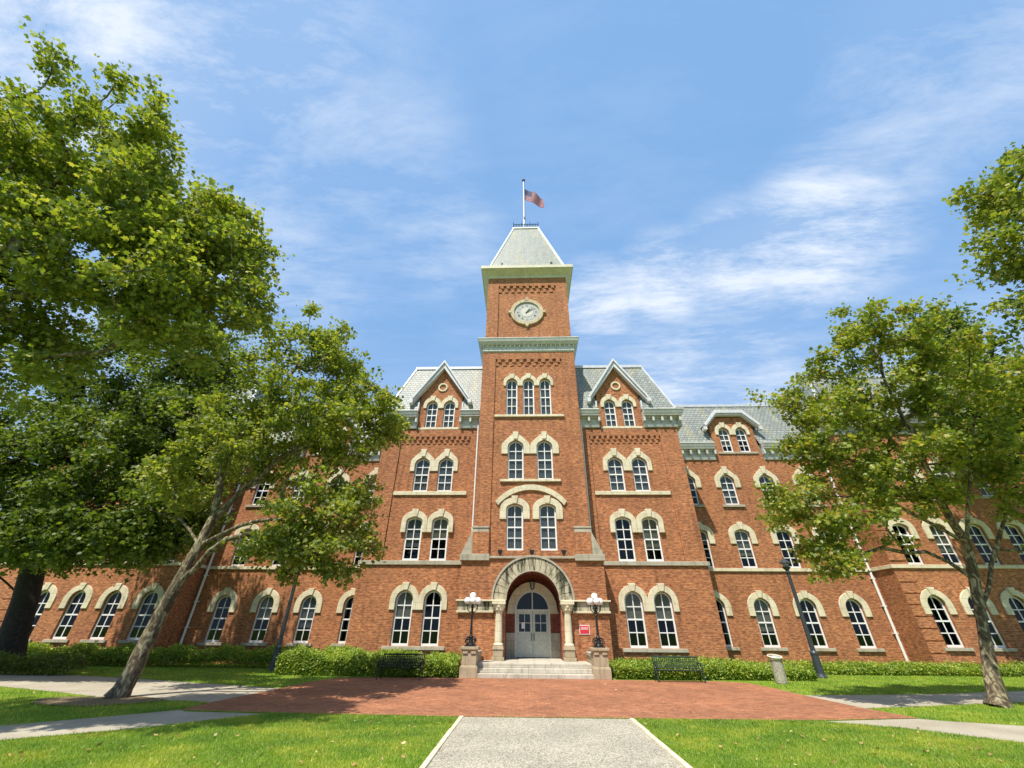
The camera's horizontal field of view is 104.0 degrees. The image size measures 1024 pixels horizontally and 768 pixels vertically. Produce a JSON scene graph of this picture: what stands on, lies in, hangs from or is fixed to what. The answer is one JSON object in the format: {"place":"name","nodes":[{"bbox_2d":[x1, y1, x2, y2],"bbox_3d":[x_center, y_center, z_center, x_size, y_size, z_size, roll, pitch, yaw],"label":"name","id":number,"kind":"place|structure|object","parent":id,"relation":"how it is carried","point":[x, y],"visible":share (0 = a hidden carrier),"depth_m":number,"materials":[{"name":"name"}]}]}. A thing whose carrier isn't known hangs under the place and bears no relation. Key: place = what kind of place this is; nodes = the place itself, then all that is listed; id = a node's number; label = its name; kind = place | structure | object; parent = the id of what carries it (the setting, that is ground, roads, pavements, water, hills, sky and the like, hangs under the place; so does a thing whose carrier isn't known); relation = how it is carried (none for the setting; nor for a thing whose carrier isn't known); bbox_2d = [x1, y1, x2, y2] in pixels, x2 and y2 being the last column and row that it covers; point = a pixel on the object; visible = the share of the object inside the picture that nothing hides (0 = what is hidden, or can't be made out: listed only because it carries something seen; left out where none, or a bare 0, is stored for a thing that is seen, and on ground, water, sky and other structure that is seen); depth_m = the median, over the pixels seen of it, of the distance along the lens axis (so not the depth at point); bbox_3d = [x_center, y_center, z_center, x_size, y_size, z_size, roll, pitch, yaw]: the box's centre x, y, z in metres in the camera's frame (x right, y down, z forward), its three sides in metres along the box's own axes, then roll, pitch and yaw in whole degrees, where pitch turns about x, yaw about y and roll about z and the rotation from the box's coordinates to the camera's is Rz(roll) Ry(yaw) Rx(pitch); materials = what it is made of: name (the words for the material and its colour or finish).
{"place":"outdoors","nodes":[
{"label":"outdoors","id":0,"kind":"place"},
{"bbox_2d":[32,696,165,705],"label":"soil","id":1,"kind":"structure","parent":0,"point":[81,701],"depth_m":12.22,"materials":[{"name":"brown soil"}]},
{"bbox_2d":[8,671,1013,767],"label":"fallen leaf","id":2,"kind":"object","parent":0,"point":[353,764],"visible":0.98,"depth_m":7.88,"materials":[{"name":"brown plant"}]},
{"bbox_2d":[0,663,1023,767],"bbox_3d":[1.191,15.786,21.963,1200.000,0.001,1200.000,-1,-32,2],"label":"ground","id":3,"kind":"structure","parent":0,"point":[985,708],"depth_m":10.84,"materials":[{"name":"green plant"}]},
{"bbox_2d":[0,650,90,675],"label":"shrub","id":4,"kind":"object","parent":3,"relation":"on","point":[17,664],"visible":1,"depth_m":18.75,"materials":[{"name":"green plant"}]},
{"bbox_2d":[0,710,255,739],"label":"walkway","id":5,"kind":"structure","parent":3,"relation":"on","point":[96,724],"depth_m":9.44,"materials":[{"name":"concrete"}]},
{"bbox_2d":[0,289,276,659],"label":"shade tree","id":6,"kind":"object","parent":3,"relation":"on","point":[67,528],"visible":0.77,"depth_m":19.40,"materials":[{"name":"green plant"}]},
{"bbox_2d":[0,672,277,701],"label":"walkway","id":7,"kind":"structure","parent":3,"relation":"on","point":[160,689],"depth_m":15.07,"materials":[{"name":"concrete"}]},
{"bbox_2d":[0,15,294,424],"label":"sycamore tree","id":8,"kind":"object","parent":3,"relation":"on","point":[159,240],"visible":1,"depth_m":11.56,"materials":[{"name":"green plant"}]},
{"bbox_2d":[26,640,319,667],"bbox_3d":[-21.603,15.881,23.499,20.494,1.314,1.644,-1,-32,2],"label":"hedge","id":9,"kind":"object","parent":3,"relation":"on","point":[223,653],"visible":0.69,"depth_m":23.03,"materials":[{"name":"green plant"}]},
{"bbox_2d":[103,300,415,698],"bbox_3d":[-10.611,3.620,17.161,12.462,15.641,6.712,-1,-32,2],"label":"sycamore tree","id":10,"kind":"object","parent":3,"relation":"on","point":[343,398],"visible":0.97,"depth_m":16.44,"materials":[{"name":"green plant"}]},
{"bbox_2d":[267,567,300,670],"bbox_3d":[-12.862,13.006,22.978,0.600,5.600,0.600,-1,-32,2],"label":"lamp post","id":11,"kind":"object","parent":3,"relation":"on","point":[277,650],"visible":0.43,"depth_m":22.32,"materials":[{"name":"grey metal"}]},
{"bbox_2d":[274,642,461,676],"bbox_3d":[-7.033,14.330,20.876,9.050,1.422,3.680,-1,-32,2],"label":"hedge","id":12,"kind":"object","parent":3,"relation":"on","point":[301,657],"visible":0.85,"depth_m":19.45,"materials":[{"name":"green plant"}]},
{"bbox_2d":[478,650,481,662],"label":"wall","id":13,"kind":"structure","parent":3,"relation":"on","point":[479,655],"depth_m":20.53,"materials":[{"name":"beige stone"}]},
{"bbox_2d":[0,222,1023,674],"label":"brick building","id":14,"kind":"structure","parent":3,"relation":"on","point":[636,484],"depth_m":26.52,"materials":[{"name":"red brick"}]},
{"bbox_2d":[29,583,57,641],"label":"window","id":15,"kind":"structure","parent":14,"relation":"in","point":[51,588],"depth_m":26.11,"materials":[{"name":"white paint"}]},
{"bbox_2d":[42,583,92,642],"bbox_3d":[-28.179,14.577,25.619,1.860,3.310,0.350,-1,-32,2],"label":"window","id":16,"kind":"structure","parent":14,"relation":"in","point":[86,588],"depth_m":25.83,"materials":[{"name":"white paint"}]},
{"bbox_2d":[80,583,128,642],"bbox_3d":[-25.780,14.555,25.550,1.860,3.310,0.350,-1,-32,2],"label":"window","id":17,"kind":"structure","parent":14,"relation":"in","point":[121,588],"depth_m":25.77,"materials":[{"name":"white paint"}]},
{"bbox_2d":[117,583,163,642],"bbox_3d":[-23.381,14.533,25.482,1.860,3.310,0.350,-1,-32,2],"label":"window","id":18,"kind":"structure","parent":14,"relation":"in","point":[155,587],"depth_m":25.74,"materials":[{"name":"white paint"}]},
{"bbox_2d":[196,588,237,645],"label":"window","id":19,"kind":"structure","parent":14,"relation":"in","point":[230,593],"depth_m":27.00,"materials":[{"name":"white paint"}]},
{"bbox_2d":[230,524,258,565],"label":"window","id":20,"kind":"structure","parent":14,"relation":"in","point":[238,531],"depth_m":29.55,"materials":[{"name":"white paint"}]},
{"bbox_2d":[241,588,279,645],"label":"window","id":21,"kind":"structure","parent":14,"relation":"in","point":[270,604],"depth_m":26.97,"materials":[{"name":"white paint"}]},
{"bbox_2d":[245,471,275,506],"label":"window","id":22,"kind":"structure","parent":14,"relation":"in","point":[254,487],"depth_m":31.23,"materials":[{"name":"white paint"}]},
{"bbox_2d":[290,469,310,506],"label":"window","id":23,"kind":"structure","parent":14,"relation":"in","point":[306,472],"depth_m":31.40,"materials":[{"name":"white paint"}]},
{"bbox_2d":[286,588,322,645],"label":"window","id":24,"kind":"structure","parent":14,"relation":"in","point":[311,605],"depth_m":26.86,"materials":[{"name":"white paint"}]},
{"bbox_2d":[321,468,349,506],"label":"window","id":25,"kind":"structure","parent":14,"relation":"in","point":[345,476],"depth_m":31.51,"materials":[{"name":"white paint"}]},
{"bbox_2d":[331,588,355,646],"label":"window","id":26,"kind":"structure","parent":14,"relation":"in","point":[342,600],"depth_m":26.78,"materials":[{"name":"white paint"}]},
{"bbox_2d":[353,522,367,566],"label":"window","id":27,"kind":"structure","parent":14,"relation":"in","point":[355,556],"depth_m":28.64,"materials":[{"name":"white paint"}]},
{"bbox_2d":[363,468,377,502],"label":"window","id":28,"kind":"structure","parent":14,"relation":"in","point":[375,471],"depth_m":31.50,"materials":[{"name":"white paint"}]},
{"bbox_2d":[388,582,418,645],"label":"window","id":29,"kind":"structure","parent":14,"relation":"in","point":[406,602],"depth_m":23.94,"materials":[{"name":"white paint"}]},
{"bbox_2d":[400,509,427,560],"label":"window","id":30,"kind":"structure","parent":14,"relation":"in","point":[417,524],"depth_m":26.21,"materials":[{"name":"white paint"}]},
{"bbox_2d":[410,449,434,490],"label":"window","id":31,"kind":"structure","parent":14,"relation":"in","point":[423,466],"depth_m":28.44,"materials":[{"name":"white paint"}]},
{"bbox_2d":[417,582,446,645],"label":"window","id":32,"kind":"structure","parent":14,"relation":"in","point":[442,593],"depth_m":23.85,"materials":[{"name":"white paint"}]},
{"bbox_2d":[423,396,440,426],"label":"window","id":33,"kind":"structure","parent":14,"relation":"in","point":[431,415],"depth_m":30.93,"materials":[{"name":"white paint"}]},
{"bbox_2d":[426,509,453,560],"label":"window","id":34,"kind":"structure","parent":14,"relation":"in","point":[442,526],"depth_m":26.20,"materials":[{"name":"white paint"}]},
{"bbox_2d":[434,449,457,490],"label":"window","id":35,"kind":"structure","parent":14,"relation":"in","point":[446,467],"depth_m":28.39,"materials":[{"name":"white paint"}]},
{"bbox_2d":[441,396,458,426],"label":"window","id":36,"kind":"structure","parent":14,"relation":"in","point":[450,407],"depth_m":30.90,"materials":[{"name":"white paint"}]},
{"bbox_2d":[503,373,519,414],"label":"window","id":37,"kind":"structure","parent":14,"relation":"in","point":[511,390],"depth_m":30.46,"materials":[{"name":"white paint"}]},
{"bbox_2d":[500,496,529,549],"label":"window","id":38,"kind":"structure","parent":14,"relation":"in","point":[516,514],"depth_m":25.47,"materials":[{"name":"white paint"}]},
{"bbox_2d":[501,432,529,478],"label":"window","id":39,"kind":"structure","parent":14,"relation":"in","point":[514,451],"depth_m":27.79,"materials":[{"name":"white paint"}]},
{"bbox_2d":[522,179,525,226],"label":"flagpole","id":40,"kind":"object","parent":14,"relation":"on","point":[523,181],"visible":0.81,"depth_m":47.73,"materials":[{"name":"white metal"}]},
{"bbox_2d":[525,189,543,207],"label":"flag","id":41,"kind":"object","parent":40,"relation":"attached to","point":[535,198],"visible":1,"depth_m":48.36,"materials":[{"name":"multicoloured fabric"}]},
{"bbox_2d":[517,611,532,656],"bbox_3d":[0.749,14.787,23.687,0.947,2.300,0.114,-1,-32,2],"label":"door","id":42,"kind":"structure","parent":14,"relation":"in","point":[524,639],"depth_m":23.53,"materials":[{"name":"grey paint"}]},
{"bbox_2d":[520,373,536,413],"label":"window","id":43,"kind":"structure","parent":14,"relation":"in","point":[528,386],"depth_m":30.44,"materials":[{"name":"white paint"}]},
{"bbox_2d":[529,579,534,589],"bbox_3d":[1.208,11.732,23.866,0.380,0.980,0.329,-1,-32,2],"label":"hanging lantern","id":44,"kind":"object","parent":14,"relation":"hanging from","point":[531,580],"visible":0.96,"depth_m":23.71,"materials":[{"name":"black metal"}]},
{"bbox_2d":[533,612,549,657],"bbox_3d":[1.713,14.794,23.686,0.947,2.300,0.052,-1,-32,2],"label":"door","id":45,"kind":"structure","parent":14,"relation":"in","point":[541,649],"depth_m":23.49,"materials":[{"name":"grey paint"}]},
{"bbox_2d":[530,431,558,478],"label":"window","id":46,"kind":"structure","parent":14,"relation":"in","point":[543,450],"depth_m":27.74,"materials":[{"name":"white paint"}]},
{"bbox_2d":[537,373,552,413],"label":"window","id":47,"kind":"structure","parent":14,"relation":"in","point":[545,400],"depth_m":30.35,"materials":[{"name":"white paint"}]},
{"bbox_2d":[533,496,562,549],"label":"window","id":48,"kind":"structure","parent":14,"relation":"in","point":[546,514],"depth_m":25.42,"materials":[{"name":"white paint"}]},
{"bbox_2d":[579,625,589,634],"bbox_3d":[3.970,13.460,21.922,0.560,0.440,0.039,-1,-32,2],"label":"wall sign","id":49,"kind":"object","parent":14,"relation":"attached to","point":[584,629],"visible":1,"depth_m":21.91,"materials":[{"name":"red metal"}]},
{"bbox_2d":[600,394,618,425],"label":"window","id":50,"kind":"structure","parent":14,"relation":"in","point":[609,407],"depth_m":30.54,"materials":[{"name":"white paint"}]},
{"bbox_2d":[603,448,627,490],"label":"window","id":51,"kind":"structure","parent":14,"relation":"in","point":[613,466],"depth_m":28.04,"materials":[{"name":"white paint"}]},
{"bbox_2d":[609,509,637,560],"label":"window","id":52,"kind":"structure","parent":14,"relation":"in","point":[621,514],"depth_m":25.84,"materials":[{"name":"white paint"}]},
{"bbox_2d":[618,394,636,425],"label":"window","id":53,"kind":"structure","parent":14,"relation":"in","point":[627,409],"depth_m":30.50,"materials":[{"name":"white paint"}]},
{"bbox_2d":[619,583,649,647],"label":"window","id":54,"kind":"structure","parent":14,"relation":"in","point":[630,602],"depth_m":23.56,"materials":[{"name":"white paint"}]},
{"bbox_2d":[627,448,652,490],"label":"window","id":55,"kind":"structure","parent":14,"relation":"in","point":[640,476],"depth_m":27.99,"materials":[{"name":"white paint"}]},
{"bbox_2d":[636,509,664,560],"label":"window","id":56,"kind":"structure","parent":14,"relation":"in","point":[646,525],"depth_m":25.76,"materials":[{"name":"white paint"}]},
{"bbox_2d":[648,583,679,647],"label":"window","id":57,"kind":"structure","parent":14,"relation":"in","point":[659,602],"depth_m":23.51,"materials":[{"name":"white paint"}]},
{"bbox_2d":[685,467,704,506],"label":"window","id":58,"kind":"structure","parent":14,"relation":"in","point":[697,480],"depth_m":30.54,"materials":[{"name":"white paint"}]},
{"bbox_2d":[698,522,715,567],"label":"window","id":59,"kind":"structure","parent":14,"relation":"in","point":[702,527],"depth_m":28.47,"materials":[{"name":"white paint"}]},
{"bbox_2d":[715,423,733,451],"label":"window","id":60,"kind":"structure","parent":14,"relation":"in","point":[723,435],"depth_m":32.58,"materials":[{"name":"white paint"}]},
{"bbox_2d":[714,590,739,650],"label":"window","id":61,"kind":"structure","parent":14,"relation":"in","point":[721,597],"depth_m":26.02,"materials":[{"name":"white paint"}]},
{"bbox_2d":[714,466,745,506],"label":"window","id":62,"kind":"structure","parent":14,"relation":"in","point":[724,482],"depth_m":30.39,"materials":[{"name":"white paint"}]},
{"bbox_2d":[731,422,750,451],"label":"window","id":63,"kind":"structure","parent":14,"relation":"in","point":[740,435],"depth_m":32.59,"materials":[{"name":"white paint"}]},
{"bbox_2d":[728,522,757,567],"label":"window","id":64,"kind":"structure","parent":14,"relation":"in","point":[739,537],"depth_m":28.37,"materials":[{"name":"white paint"}]},
{"bbox_2d":[753,466,778,506],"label":"window","id":65,"kind":"structure","parent":14,"relation":"in","point":[760,479],"depth_m":30.59,"materials":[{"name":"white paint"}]},
{"bbox_2d":[747,591,787,650],"bbox_3d":[16.301,15.182,25.773,1.860,3.330,0.400,-1,-32,2],"label":"window","id":66,"kind":"structure","parent":14,"relation":"in","point":[757,607],"depth_m":26.00,"materials":[{"name":"white paint"}]},
{"bbox_2d":[770,525,800,567],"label":"window","id":67,"kind":"structure","parent":14,"relation":"in","point":[775,540],"depth_m":28.25,"materials":[{"name":"white paint"}]},
{"bbox_2d":[792,466,826,506],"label":"window","id":68,"kind":"structure","parent":14,"relation":"in","point":[799,467],"depth_m":30.44,"materials":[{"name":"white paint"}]},
{"bbox_2d":[793,591,836,651],"bbox_3d":[19.229,15.142,25.669,1.860,3.330,0.350,-1,-32,2],"label":"window","id":69,"kind":"structure","parent":14,"relation":"in","point":[803,594],"depth_m":25.88,"materials":[{"name":"white paint"}]},
{"bbox_2d":[812,527,840,551],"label":"window","id":70,"kind":"structure","parent":14,"relation":"in","point":[813,533],"depth_m":28.33,"materials":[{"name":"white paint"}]},
{"bbox_2d":[838,591,885,651],"bbox_3d":[22.158,15.115,25.585,1.860,3.330,0.350,-1,-32,2],"label":"window","id":71,"kind":"structure","parent":14,"relation":"in","point":[848,595],"depth_m":25.81,"materials":[{"name":"white paint"}]},
{"bbox_2d":[888,518,922,563],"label":"window","id":72,"kind":"structure","parent":14,"relation":"in","point":[891,523],"depth_m":26.69,"materials":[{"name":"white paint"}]},
{"bbox_2d":[895,456,923,488],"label":"window","id":73,"kind":"structure","parent":14,"relation":"in","point":[920,475],"depth_m":28.64,"materials":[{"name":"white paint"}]},
{"bbox_2d":[922,516,961,564],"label":"window","id":74,"kind":"structure","parent":14,"relation":"in","point":[931,532],"depth_m":26.53,"materials":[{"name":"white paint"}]},
{"bbox_2d":[929,458,958,491],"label":"window","id":75,"kind":"structure","parent":14,"relation":"in","point":[952,472],"depth_m":28.75,"materials":[{"name":"white paint"}]},
{"bbox_2d":[920,587,974,650],"bbox_3d":[25.897,14.078,24.075,1.860,3.310,0.350,-1,-32,2],"label":"window","id":76,"kind":"structure","parent":14,"relation":"in","point":[925,594],"depth_m":24.30,"materials":[{"name":"white paint"}]},
{"bbox_2d":[959,516,1000,564],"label":"window","id":77,"kind":"structure","parent":14,"relation":"in","point":[989,534],"depth_m":26.52,"materials":[{"name":"white paint"}]},
{"bbox_2d":[962,467,1002,498],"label":"window","id":78,"kind":"structure","parent":14,"relation":"in","point":[986,495],"depth_m":27.97,"materials":[{"name":"white paint"}]},
{"bbox_2d":[960,587,1017,651],"bbox_3d":[28.296,14.056,24.006,1.860,3.310,0.350,-1,-32,2],"label":"window","id":79,"kind":"structure","parent":14,"relation":"in","point":[965,594],"depth_m":24.13,"materials":[{"name":"white paint"}]},
{"bbox_2d":[996,516,1023,553],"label":"window","id":80,"kind":"structure","parent":14,"relation":"in","point":[1005,536],"depth_m":26.53,"materials":[{"name":"white paint"}]},
{"bbox_2d":[1000,587,1023,621],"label":"window","id":81,"kind":"structure","parent":14,"relation":"in","point":[1010,592],"depth_m":24.45,"materials":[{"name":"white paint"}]},
{"bbox_2d":[586,651,591,663],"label":"wall","id":82,"kind":"structure","parent":3,"relation":"on","point":[589,657],"depth_m":20.29,"materials":[{"name":"beige stone"}]},
{"bbox_2d":[609,655,713,680],"bbox_3d":[7.168,14.387,20.355,4.730,0.971,3.761,-1,-32,2],"label":"hedge","id":83,"kind":"object","parent":3,"relation":"on","point":[640,668],"visible":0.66,"depth_m":18.88,"materials":[{"name":"green plant"}]},
{"bbox_2d":[630,718,692,767],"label":"kerb","id":84,"kind":"structure","parent":3,"relation":"on","point":[680,760],"depth_m":7.84,"materials":[{"name":"concrete"}]},
{"bbox_2d":[695,655,816,680],"bbox_3d":[11.902,14.675,20.917,5.062,1.126,4.922,-1,-32,2],"label":"groundcover","id":85,"kind":"object","parent":3,"relation":"on","point":[736,669],"visible":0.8,"depth_m":18.93,"materials":[{"name":"green plant"}]},
{"bbox_2d":[767,654,787,683],"bbox_3d":[11.976,12.815,18.018,0.616,1.087,0.615,-1,-32,2],"label":"litter bin","id":86,"kind":"object","parent":3,"relation":"on","point":[778,670],"visible":0.95,"depth_m":17.88,"materials":[{"name":"stone"}]},
{"bbox_2d":[779,557,827,678],"bbox_3d":[15.553,12.351,21.527,0.600,5.600,0.600,-1,-32,2],"label":"lamp post","id":87,"kind":"object","parent":3,"relation":"on","point":[819,670],"visible":0.96,"depth_m":21.07,"materials":[{"name":"grey metal"}]},
{"bbox_2d":[744,292,1023,707],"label":"sycamore tree","id":88,"kind":"object","parent":3,"relation":"on","point":[875,466],"visible":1,"depth_m":15.14,"materials":[{"name":"green plant"}]},
{"bbox_2d":[765,658,1023,676],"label":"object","id":89,"kind":"object","parent":3,"relation":"on","point":[948,668],"visible":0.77,"depth_m":21.64,"materials":[{"name":"green plant"}]},
{"bbox_2d":[805,691,1023,707],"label":"walkway","id":90,"kind":"structure","parent":3,"relation":"on","point":[880,701],"depth_m":13.82,"materials":[{"name":"concrete"}]},
{"bbox_2d":[821,719,1023,742],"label":"walkway","id":91,"kind":"structure","parent":3,"relation":"on","point":[1004,732],"depth_m":9.77,"materials":[{"name":"concrete"}]},
{"bbox_2d":[902,298,1023,497],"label":"shade tree","id":92,"kind":"object","parent":3,"relation":"on","point":[960,322],"visible":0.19,"depth_m":25.62,"materials":[{"name":"green plant"}]},
{"bbox_2d":[941,142,1023,351],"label":"sycamore tree","id":93,"kind":"object","parent":3,"relation":"on","point":[1001,202],"visible":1,"depth_m":12.03,"materials":[{"name":"green plant"}]},
{"bbox_2d":[0,0,1023,539],"label":"sky","id":94,"kind":"structure","parent":0,"point":[714,178],"materials":[{"name":"blue"}]},
{"bbox_2d":[182,676,915,719],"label":"brick plaza","id":95,"kind":"structure","parent":0,"point":[486,697],"depth_m":12.95,"materials":[{"name":"red brick"}]},
{"bbox_2d":[376,653,424,679],"bbox_3d":[-5.090,12.974,18.378,1.972,0.970,0.745,-1,-32,2],"label":"park bench","id":96,"kind":"object","parent":95,"relation":"on","point":[401,660],"visible":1,"depth_m":18.68,"materials":[{"name":"black metal"}]},
{"bbox_2d":[459,646,479,677],"bbox_3d":[-2.047,13.429,19.354,0.860,1.240,0.860,-1,-32,2],"label":"stone pedestal","id":97,"kind":"object","parent":95,"relation":"on","point":[469,667],"visible":0.99,"depth_m":19.05,"materials":[{"name":"beige stone"}]},
{"bbox_2d":[464,592,480,646],"bbox_3d":[-2.034,11.891,20.298,0.721,2.370,0.721,-20,-37,30],"label":"globe lamp","id":98,"kind":"object","parent":97,"relation":"on","point":[472,600],"visible":1,"depth_m":20.33,"materials":[{"name":"black metal"}]},
{"bbox_2d":[477,658,593,679],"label":"stone steps","id":99,"kind":"structure","parent":95,"relation":"on","point":[534,668],"depth_m":19.14,"materials":[{"name":"grey stone"}]},
{"bbox_2d":[589,647,611,679],"bbox_3d":[4.231,13.371,19.174,0.860,1.240,0.860,-1,-32,2],"label":"stone pedestal","id":100,"kind":"object","parent":95,"relation":"on","point":[601,668],"visible":0.94,"depth_m":18.88,"materials":[{"name":"beige stone"}]},
{"bbox_2d":[586,593,604,647],"bbox_3d":[4.243,11.833,20.119,0.721,2.370,0.721,-20,-37,30],"label":"globe lamp","id":101,"kind":"object","parent":100,"relation":"on","point":[594,601],"visible":1,"depth_m":20.16,"materials":[{"name":"black metal"}]},
{"bbox_2d":[651,656,705,682],"bbox_3d":[7.523,12.936,18.145,2.052,0.970,0.745,-2,-32,4],"label":"park bench","id":102,"kind":"object","parent":95,"relation":"on","point":[682,664],"visible":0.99,"depth_m":18.45,"materials":[{"name":"green metal"}]},
{"bbox_2d":[427,717,683,767],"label":"path","id":103,"kind":"structure","parent":0,"point":[490,742],"depth_m":7.89,"materials":[{"name":"concrete"}]},
{"bbox_2d":[419,716,463,767],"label":"kerb","id":104,"kind":"structure","parent":103,"relation":"on","point":[430,757],"depth_m":7.73,"materials":[{"name":"concrete"}]}
]}

